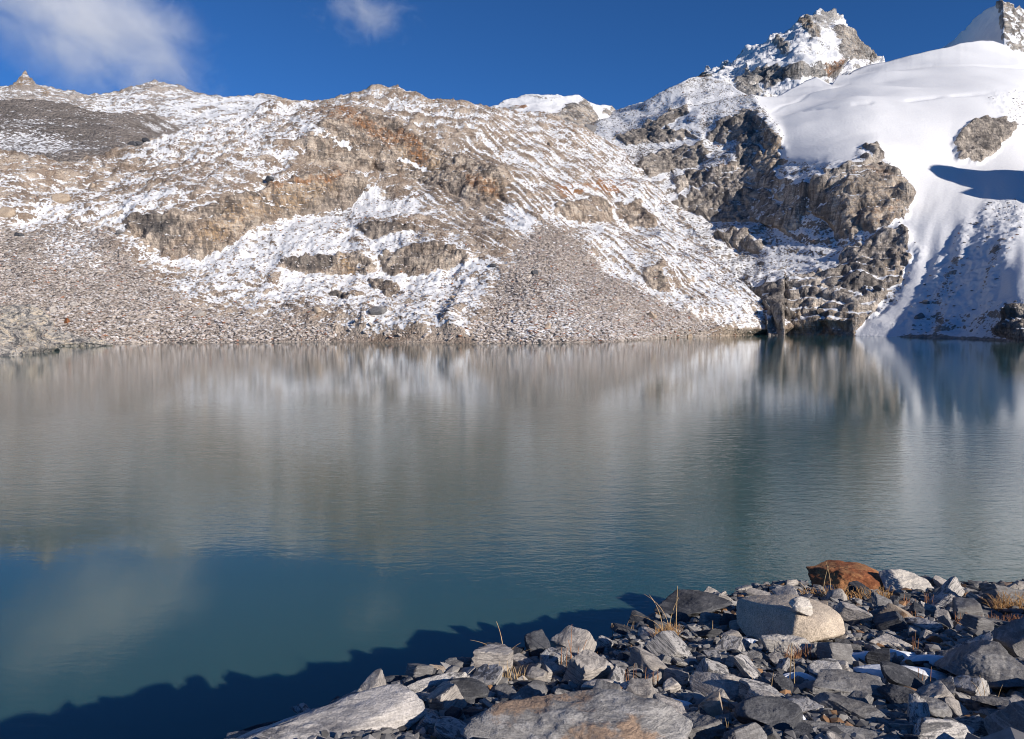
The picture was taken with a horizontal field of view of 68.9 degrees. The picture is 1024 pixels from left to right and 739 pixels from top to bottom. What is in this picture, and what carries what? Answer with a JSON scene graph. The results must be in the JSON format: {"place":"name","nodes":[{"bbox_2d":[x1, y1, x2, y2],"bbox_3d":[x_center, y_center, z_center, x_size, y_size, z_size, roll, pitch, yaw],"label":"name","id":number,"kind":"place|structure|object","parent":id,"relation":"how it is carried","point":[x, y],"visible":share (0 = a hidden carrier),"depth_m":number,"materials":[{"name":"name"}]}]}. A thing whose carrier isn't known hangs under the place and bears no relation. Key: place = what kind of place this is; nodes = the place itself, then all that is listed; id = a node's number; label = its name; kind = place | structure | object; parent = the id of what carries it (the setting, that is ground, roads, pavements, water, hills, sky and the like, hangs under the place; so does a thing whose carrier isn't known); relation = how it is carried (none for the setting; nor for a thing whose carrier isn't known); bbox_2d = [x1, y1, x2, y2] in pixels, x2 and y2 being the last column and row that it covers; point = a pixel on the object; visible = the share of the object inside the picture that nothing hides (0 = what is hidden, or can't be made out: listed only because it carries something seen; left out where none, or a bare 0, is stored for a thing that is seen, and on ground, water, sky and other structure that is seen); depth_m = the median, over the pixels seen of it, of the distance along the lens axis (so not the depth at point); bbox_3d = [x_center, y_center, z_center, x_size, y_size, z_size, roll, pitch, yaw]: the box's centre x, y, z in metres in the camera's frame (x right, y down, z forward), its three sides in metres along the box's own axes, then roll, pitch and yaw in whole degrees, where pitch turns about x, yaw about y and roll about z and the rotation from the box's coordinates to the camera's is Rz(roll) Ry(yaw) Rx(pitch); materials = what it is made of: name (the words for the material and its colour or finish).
{"place":"outdoors","nodes":[
{"label":"outdoors","id":0,"kind":"place"},
{"bbox_2d":[0,99,179,161],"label":"scree mound","id":1,"kind":"object","parent":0,"point":[61,131],"visible":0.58,"depth_m":434.52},
{"bbox_2d":[0,70,295,129],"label":"ridge","id":2,"kind":"structure","parent":0,"point":[180,107],"depth_m":650.25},
{"bbox_2d":[0,84,793,343],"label":"hills","id":3,"kind":"structure","parent":0,"point":[212,210],"depth_m":253.43,"materials":[{"name":"stone"}]},
{"bbox_2d":[0,206,15,217],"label":"hillside boulder","id":4,"kind":"object","parent":3,"relation":"on","point":[6,212],"visible":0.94,"depth_m":227.71,"materials":[{"name":"beige stone"}]},
{"bbox_2d":[51,193,70,203],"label":"hillside boulder","id":5,"kind":"object","parent":3,"relation":"on","point":[63,198],"visible":0.87,"depth_m":245.42,"materials":[{"name":"beige stone"}]},
{"bbox_2d":[0,90,787,342],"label":"scree","id":6,"kind":"structure","parent":3,"relation":"on","point":[685,318],"depth_m":199.94,"materials":[{"name":"stone"}]},
{"bbox_2d":[1,88,787,340],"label":"rubble","id":7,"kind":"object","parent":3,"relation":"on","point":[131,174],"visible":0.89,"depth_m":275.06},
{"bbox_2d":[0,334,1023,738],"bbox_3d":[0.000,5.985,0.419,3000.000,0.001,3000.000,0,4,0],"label":"lake","id":8,"kind":"structure","parent":0,"point":[218,540],"depth_m":25.05,"materials":[{"name":"liquid"}]},
{"bbox_2d":[0,324,59,355],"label":"bedrock outcrop","id":9,"kind":"object","parent":8,"relation":"in","point":[20,339],"visible":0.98,"depth_m":122.10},
{"bbox_2d":[0,304,112,345],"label":"bedrock outcrop","id":10,"kind":"object","parent":8,"relation":"in","point":[33,316],"visible":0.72,"depth_m":156.17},
{"bbox_2d":[0,0,1023,109],"label":"sky","id":11,"kind":"structure","parent":0,"point":[619,54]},
{"bbox_2d":[491,94,615,126],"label":"snowy knoll","id":12,"kind":"structure","parent":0,"point":[578,110],"depth_m":636.70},
{"bbox_2d":[465,581,1023,726],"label":"ground","id":13,"kind":"structure","parent":0,"point":[773,666],"depth_m":7.54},
{"bbox_2d":[237,684,426,738],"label":"boulder","id":14,"kind":"object","parent":13,"relation":"on","point":[394,706],"visible":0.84,"depth_m":4.77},
{"bbox_2d":[358,668,385,690],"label":"loose rock","id":15,"kind":"object","parent":14,"relation":"on","point":[375,678],"visible":0.4,"depth_m":5.89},
{"bbox_2d":[405,663,433,678],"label":"loose rock","id":16,"kind":"object","parent":13,"relation":"on","point":[417,670],"visible":0.89,"depth_m":6.25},
{"bbox_2d":[415,711,438,730],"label":"loose rock","id":17,"kind":"object","parent":13,"relation":"on","point":[427,720],"visible":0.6,"depth_m":4.82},
{"bbox_2d":[427,681,466,710],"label":"loose rock","id":18,"kind":"object","parent":13,"relation":"on","point":[445,695],"visible":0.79,"depth_m":5.17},
{"bbox_2d":[434,716,467,738],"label":"loose rock","id":19,"kind":"object","parent":13,"relation":"on","point":[448,727],"visible":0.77,"depth_m":4.61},
{"bbox_2d":[445,657,471,667],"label":"loose rock","id":20,"kind":"object","parent":13,"relation":"on","point":[460,661],"visible":0.42,"depth_m":6.62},
{"bbox_2d":[450,677,488,703],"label":"rock","id":21,"kind":"object","parent":13,"relation":"on","point":[474,691],"visible":0.52,"depth_m":5.71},
{"bbox_2d":[470,664,502,685],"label":"loose rock","id":22,"kind":"object","parent":13,"relation":"on","point":[491,674],"visible":0.62,"depth_m":6.18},
{"bbox_2d":[470,644,512,670],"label":"loose rock","id":23,"kind":"object","parent":13,"relation":"on","point":[492,654],"visible":0.69,"depth_m":6.50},
{"bbox_2d":[491,683,516,695],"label":"loose rock","id":24,"kind":"object","parent":13,"relation":"on","point":[505,688],"visible":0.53,"depth_m":5.91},
{"bbox_2d":[513,653,533,665],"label":"loose rock","id":25,"kind":"object","parent":13,"relation":"on","point":[519,659],"visible":0.49,"depth_m":6.74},
{"bbox_2d":[511,663,541,674],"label":"loose rock","id":26,"kind":"object","parent":13,"relation":"on","point":[527,667],"visible":0.37,"depth_m":6.48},
{"bbox_2d":[510,685,543,698],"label":"loose rock","id":27,"kind":"object","parent":13,"relation":"on","point":[526,691],"visible":0.27,"depth_m":5.54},
{"bbox_2d":[525,666,547,681],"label":"loose rock","id":28,"kind":"object","parent":13,"relation":"on","point":[535,673],"visible":0.67,"depth_m":6.27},
{"bbox_2d":[524,629,550,656],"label":"loose rock","id":29,"kind":"object","parent":13,"relation":"on","point":[537,642],"visible":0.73,"depth_m":6.96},
{"bbox_2d":[527,680,550,694],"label":"loose rock","id":30,"kind":"object","parent":13,"relation":"on","point":[543,687],"visible":0.37,"depth_m":6.00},
{"bbox_2d":[539,660,561,679],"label":"loose rock","id":31,"kind":"object","parent":13,"relation":"on","point":[552,669],"visible":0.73,"depth_m":6.40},
{"bbox_2d":[540,647,565,664],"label":"loose rock","id":32,"kind":"object","parent":13,"relation":"on","point":[551,654],"visible":0.54,"depth_m":6.71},
{"bbox_2d":[550,625,597,653],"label":"loose rock","id":33,"kind":"object","parent":13,"relation":"on","point":[580,637],"visible":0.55,"depth_m":7.34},
{"bbox_2d":[464,688,692,738],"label":"boulder","id":34,"kind":"object","parent":13,"relation":"on","point":[597,713],"visible":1,"depth_m":4.33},
{"bbox_2d":[562,650,613,685],"bbox_3d":[0.629,2.549,6.290,0.348,0.298,0.318,-7,18,-39],"label":"loose rock","id":35,"kind":"object","parent":13,"relation":"on","point":[585,666],"visible":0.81,"depth_m":6.20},
{"bbox_2d":[581,679,618,689],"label":"rock","id":36,"kind":"object","parent":13,"relation":"on","point":[588,685],"visible":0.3,"depth_m":5.90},
{"bbox_2d":[593,679,621,690],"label":"loose rock","id":37,"kind":"object","parent":13,"relation":"on","point":[601,683],"visible":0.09,"depth_m":5.08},
{"bbox_2d":[607,665,624,683],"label":"loose rock","id":38,"kind":"object","parent":13,"relation":"on","point":[617,673],"visible":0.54,"depth_m":6.09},
{"bbox_2d":[610,623,637,634],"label":"loose rock","id":39,"kind":"object","parent":13,"relation":"on","point":[619,628],"visible":0.6,"depth_m":8.35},
{"bbox_2d":[628,610,649,624],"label":"loose rock","id":40,"kind":"object","parent":13,"relation":"on","point":[636,619],"visible":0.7,"depth_m":9.10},
{"bbox_2d":[626,678,655,697],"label":"loose rock","id":41,"kind":"object","parent":13,"relation":"on","point":[643,688],"visible":0.41,"depth_m":5.42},
{"bbox_2d":[270,579,1023,738],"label":"pebbles","id":42,"kind":"object","parent":13,"relation":"on","point":[864,634],"visible":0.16,"depth_m":6.64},
{"bbox_2d":[407,672,466,691],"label":"rock","id":43,"kind":"object","parent":42,"relation":"on","point":[425,684],"visible":0.64,"depth_m":5.96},
{"bbox_2d":[734,695,802,731],"bbox_3d":[1.668,2.263,4.860,0.427,0.208,0.326,1,4,20],"label":"rock","id":44,"kind":"object","parent":42,"relation":"on","point":[779,713],"visible":0.81,"depth_m":4.81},
{"bbox_2d":[760,634,811,657],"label":"rock","id":45,"kind":"object","parent":42,"relation":"on","point":[772,643],"visible":0.8,"depth_m":7.09,"materials":[{"name":"white stone"}]},
{"bbox_2d":[803,720,900,738],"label":"rock","id":46,"kind":"object","parent":42,"relation":"on","point":[866,733],"visible":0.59,"depth_m":4.79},
{"bbox_2d":[270,727,1023,738],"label":"bank rubble","id":47,"kind":"object","parent":13,"relation":"on","point":[1009,733],"visible":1,"depth_m":4.29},
{"bbox_2d":[627,646,667,672],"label":"loose rock","id":48,"kind":"object","parent":13,"relation":"on","point":[644,660],"visible":0.69,"depth_m":6.57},
{"bbox_2d":[645,630,692,658],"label":"loose rock","id":49,"kind":"object","parent":13,"relation":"on","point":[670,643],"visible":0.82,"depth_m":6.97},
{"bbox_2d":[652,693,686,713],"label":"loose rock","id":50,"kind":"object","parent":13,"relation":"on","point":[677,705],"visible":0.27,"depth_m":5.06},
{"bbox_2d":[663,677,680,693],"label":"rock","id":51,"kind":"object","parent":13,"relation":"on","point":[671,684],"visible":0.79,"depth_m":5.84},
{"bbox_2d":[662,668,688,689],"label":"loose rock","id":52,"kind":"object","parent":13,"relation":"on","point":[680,677],"visible":0.66,"depth_m":6.08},
{"bbox_2d":[654,589,732,616],"bbox_3d":[2.458,3.210,10.123,0.886,0.282,0.830,3,5,33],"label":"boulder","id":53,"kind":"object","parent":13,"relation":"on","point":[692,603],"visible":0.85,"depth_m":10.07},
{"bbox_2d":[683,711,727,738],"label":"rock","id":54,"kind":"object","parent":13,"relation":"on","point":[706,727],"visible":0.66,"depth_m":4.59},
{"bbox_2d":[696,629,721,638],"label":"loose rock","id":55,"kind":"object","parent":13,"relation":"on","point":[710,633],"visible":0.72,"depth_m":7.85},
{"bbox_2d":[698,612,721,625],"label":"loose rock","id":56,"kind":"object","parent":13,"relation":"on","point":[707,617],"visible":0.65,"depth_m":8.99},
{"bbox_2d":[698,691,722,716],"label":"loose rock","id":57,"kind":"object","parent":13,"relation":"on","point":[710,704],"visible":0.6,"depth_m":5.26,"materials":[{"name":"grey stone"}]},
{"bbox_2d":[696,658,728,674],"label":"loose rock","id":58,"kind":"object","parent":13,"relation":"on","point":[707,665],"visible":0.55,"depth_m":6.33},
{"bbox_2d":[689,671,740,699],"bbox_3d":[1.609,2.468,5.830,0.354,0.215,0.425,-3,5,-39],"label":"rock","id":59,"kind":"object","parent":13,"relation":"on","point":[724,685],"visible":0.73,"depth_m":5.78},
{"bbox_2d":[714,635,750,653],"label":"loose rock","id":60,"kind":"object","parent":13,"relation":"on","point":[727,643],"visible":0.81,"depth_m":7.29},
{"bbox_2d":[723,722,766,738],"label":"rock","id":61,"kind":"object","parent":13,"relation":"on","point":[753,730],"visible":1,"depth_m":4.43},
{"bbox_2d":[734,654,762,679],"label":"loose rock","id":62,"kind":"object","parent":13,"relation":"on","point":[743,663],"visible":0.52,"depth_m":6.38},
{"bbox_2d":[738,678,784,699],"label":"loose rock","id":63,"kind":"object","parent":13,"relation":"on","point":[745,685],"visible":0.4,"depth_m":5.59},
{"bbox_2d":[745,688,779,698],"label":"loose rock","id":64,"kind":"object","parent":13,"relation":"on","point":[751,692],"visible":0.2,"depth_m":5.27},
{"bbox_2d":[762,726,780,738],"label":"loose rock","id":65,"kind":"object","parent":13,"relation":"on","point":[771,732],"visible":0.75,"depth_m":4.49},
{"bbox_2d":[769,672,793,693],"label":"loose rock","id":66,"kind":"object","parent":13,"relation":"on","point":[780,681],"visible":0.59,"depth_m":6.00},
{"bbox_2d":[771,585,798,595],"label":"loose rock","id":67,"kind":"object","parent":13,"relation":"on","point":[787,589],"visible":0.37,"depth_m":10.86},
{"bbox_2d":[736,594,844,642],"bbox_3d":[3.005,2.763,8.109,1.136,0.495,0.919,2,4,21],"label":"boulder","id":68,"kind":"object","parent":13,"relation":"on","point":[757,616],"visible":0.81,"depth_m":7.99,"materials":[{"name":"stone"}]},
{"bbox_2d":[789,596,812,615],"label":"rock","id":69,"kind":"object","parent":68,"relation":"on","point":[801,605],"visible":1,"depth_m":7.72,"materials":[{"name":"white stone"}]},
{"bbox_2d":[793,722,815,738],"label":"loose rock","id":70,"kind":"object","parent":13,"relation":"on","point":[800,729],"visible":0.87,"depth_m":4.57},
{"bbox_2d":[786,695,823,713],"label":"loose rock","id":71,"kind":"object","parent":13,"relation":"on","point":[803,702],"visible":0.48,"depth_m":5.27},
{"bbox_2d":[808,658,841,677],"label":"rock","id":72,"kind":"object","parent":13,"relation":"on","point":[815,667],"visible":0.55,"depth_m":6.45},
{"bbox_2d":[815,642,852,663],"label":"loose rock","id":73,"kind":"object","parent":13,"relation":"on","point":[837,651],"visible":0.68,"depth_m":6.86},
{"bbox_2d":[824,588,846,600],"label":"loose rock","id":74,"kind":"object","parent":13,"relation":"on","point":[838,593],"visible":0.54,"depth_m":10.81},
{"bbox_2d":[797,584,893,599],"bbox_3d":[4.992,3.332,11.081,1.517,0.271,0.135,0,4,0],"label":"dry grass tuft","id":75,"kind":"object","parent":13,"relation":"on","point":[860,596],"visible":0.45,"depth_m":11.08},
{"bbox_2d":[806,560,890,593],"bbox_3d":[5.825,3.610,12.790,1.493,0.418,1.010,2,4,25],"label":"boulder","id":76,"kind":"object","parent":13,"relation":"on","point":[842,574],"visible":0.7,"depth_m":12.73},
{"bbox_2d":[812,669,884,700],"bbox_3d":[2.744,2.601,6.141,0.582,0.200,0.439,1,4,13],"label":"rock","id":77,"kind":"object","parent":13,"relation":"on","point":[845,683],"visible":0.75,"depth_m":6.04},
{"bbox_2d":[811,692,885,722],"bbox_3d":[2.353,2.380,5.224,0.519,0.150,0.210,3,5,36],"label":"rock","id":78,"kind":"object","parent":13,"relation":"on","point":[858,709],"visible":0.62,"depth_m":5.19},
{"bbox_2d":[834,601,873,623],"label":"loose rock","id":79,"kind":"object","parent":13,"relation":"on","point":[847,612],"visible":0.78,"depth_m":9.05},
{"bbox_2d":[845,581,869,595],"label":"loose rock","id":80,"kind":"object","parent":13,"relation":"on","point":[854,584],"visible":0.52,"depth_m":11.46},
{"bbox_2d":[847,690,873,704],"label":"loose rock","id":81,"kind":"object","parent":13,"relation":"on","point":[867,698],"visible":0.43,"depth_m":5.45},
{"bbox_2d":[865,648,889,664],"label":"rock","id":82,"kind":"object","parent":13,"relation":"on","point":[877,656],"visible":0.69,"depth_m":6.97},
{"bbox_2d":[871,591,892,609],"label":"loose rock","id":83,"kind":"object","parent":13,"relation":"on","point":[879,601],"visible":0.51,"depth_m":10.16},
{"bbox_2d":[852,649,916,660],"bbox_3d":[3.573,2.838,7.369,0.943,0.177,0.281,0,4,0],"label":"snow patch","id":84,"kind":"object","parent":13,"relation":"on","point":[862,655],"visible":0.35,"depth_m":7.32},
{"bbox_2d":[872,611,907,632],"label":"loose rock","id":85,"kind":"object","parent":13,"relation":"on","point":[894,621],"visible":0.71,"depth_m":8.68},
{"bbox_2d":[870,634,911,649],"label":"rock","id":86,"kind":"object","parent":13,"relation":"on","point":[886,640],"visible":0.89,"depth_m":7.62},
{"bbox_2d":[878,603,913,617],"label":"loose rock","id":87,"kind":"object","parent":13,"relation":"on","point":[889,607],"visible":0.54,"depth_m":9.10,"materials":[{"name":"beige stone"}]},
{"bbox_2d":[877,684,918,704],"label":"rock","id":88,"kind":"object","parent":13,"relation":"on","point":[893,694],"visible":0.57,"depth_m":5.82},
{"bbox_2d":[853,664,947,679],"bbox_3d":[3.463,2.724,6.697,0.940,0.196,0.466,0,4,0],"label":"snow patch","id":89,"kind":"object","parent":13,"relation":"on","point":[874,669],"visible":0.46,"depth_m":6.62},
{"bbox_2d":[880,661,924,688],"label":"loose rock","id":90,"kind":"object","parent":13,"relation":"on","point":[896,674],"visible":0.68,"depth_m":6.33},
{"bbox_2d":[879,569,933,592],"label":"boulder","id":91,"kind":"object","parent":13,"relation":"on","point":[897,580],"visible":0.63,"depth_m":12.30,"materials":[{"name":"white stone"}]},
{"bbox_2d":[907,693,929,722],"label":"loose rock","id":92,"kind":"object","parent":13,"relation":"on","point":[918,707],"visible":0.52,"depth_m":5.09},
{"bbox_2d":[902,654,943,664],"bbox_3d":[3.955,2.760,7.041,0.630,0.163,0.265,0,4,0],"label":"snow patch","id":93,"kind":"object","parent":13,"relation":"on","point":[932,659],"visible":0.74,"depth_m":6.99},
{"bbox_2d":[906,617,942,631],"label":"loose rock","id":94,"kind":"object","parent":13,"relation":"on","point":[921,623],"visible":0.58,"depth_m":8.57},
{"bbox_2d":[916,680,954,701],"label":"loose rock","id":95,"kind":"object","parent":13,"relation":"on","point":[937,689],"visible":0.4,"depth_m":5.73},
{"bbox_2d":[920,695,951,718],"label":"rock","id":96,"kind":"object","parent":13,"relation":"on","point":[939,708],"visible":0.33,"depth_m":5.40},
{"bbox_2d":[918,676,955,695],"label":"loose rock","id":97,"kind":"object","parent":13,"relation":"on","point":[948,682],"visible":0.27,"depth_m":6.09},
{"bbox_2d":[925,593,954,608],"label":"loose rock","id":98,"kind":"object","parent":13,"relation":"on","point":[941,600],"visible":0.51,"depth_m":10.63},
{"bbox_2d":[912,717,974,738],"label":"rock","id":99,"kind":"object","parent":13,"relation":"on","point":[929,728],"visible":0.93,"depth_m":4.74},
{"bbox_2d":[935,576,964,596],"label":"loose rock","id":100,"kind":"object","parent":13,"relation":"on","point":[952,585],"visible":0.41,"depth_m":11.15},
{"bbox_2d":[944,697,970,717],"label":"loose rock","id":101,"kind":"object","parent":13,"relation":"on","point":[957,708],"visible":0.46,"depth_m":5.57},
{"bbox_2d":[952,597,984,619],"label":"loose rock","id":102,"kind":"object","parent":13,"relation":"on","point":[963,606],"visible":0.69,"depth_m":9.60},
{"bbox_2d":[950,631,992,648],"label":"loose rock","id":103,"kind":"object","parent":13,"relation":"on","point":[988,635],"visible":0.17,"depth_m":7.26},
{"bbox_2d":[954,675,991,695],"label":"loose rock","id":104,"kind":"object","parent":13,"relation":"on","point":[964,684],"visible":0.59,"depth_m":6.14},
{"bbox_2d":[959,716,987,736],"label":"loose rock","id":105,"kind":"object","parent":13,"relation":"on","point":[976,723],"visible":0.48,"depth_m":4.96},
{"bbox_2d":[961,614,993,631],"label":"loose rock","id":106,"kind":"object","parent":13,"relation":"on","point":[977,622],"visible":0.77,"depth_m":8.03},
{"bbox_2d":[934,640,1023,689],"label":"boulder","id":107,"kind":"object","parent":13,"relation":"on","point":[995,665],"visible":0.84,"depth_m":6.39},
{"bbox_2d":[970,696,1009,706],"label":"rock","id":108,"kind":"object","parent":13,"relation":"on","point":[996,701],"visible":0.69,"depth_m":5.67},
{"bbox_2d":[979,589,1023,611],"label":"dry grass tuft","id":109,"kind":"object","parent":13,"relation":"on","point":[1002,603],"visible":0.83,"depth_m":10.11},
{"bbox_2d":[980,582,1023,607],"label":"loose rock","id":110,"kind":"object","parent":13,"relation":"on","point":[988,590],"visible":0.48,"depth_m":10.40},
{"bbox_2d":[984,700,1023,734],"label":"boulder","id":111,"kind":"object","parent":13,"relation":"on","point":[1011,715],"visible":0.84,"depth_m":4.71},
{"bbox_2d":[991,618,1023,656],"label":"loose rock","id":112,"kind":"object","parent":13,"relation":"on","point":[1009,637],"visible":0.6,"depth_m":7.24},
{"bbox_2d":[696,8,884,96],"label":"rocky peak","id":113,"kind":"structure","parent":0,"point":[830,46],"depth_m":725.67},
{"bbox_2d":[592,40,1023,342],"bbox_3d":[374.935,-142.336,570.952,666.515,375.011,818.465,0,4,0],"label":"mountain","id":114,"kind":"structure","parent":0,"point":[943,129],"depth_m":343.61,"materials":[{"name":"snow"}]},
{"bbox_2d":[591,76,1023,337],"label":"snowy rubble","id":115,"kind":"object","parent":114,"relation":"on","point":[802,241],"visible":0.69,"depth_m":377.08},
{"bbox_2d":[942,0,1023,55],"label":"snow peak","id":116,"kind":"structure","parent":0,"point":[1001,21],"depth_m":881.72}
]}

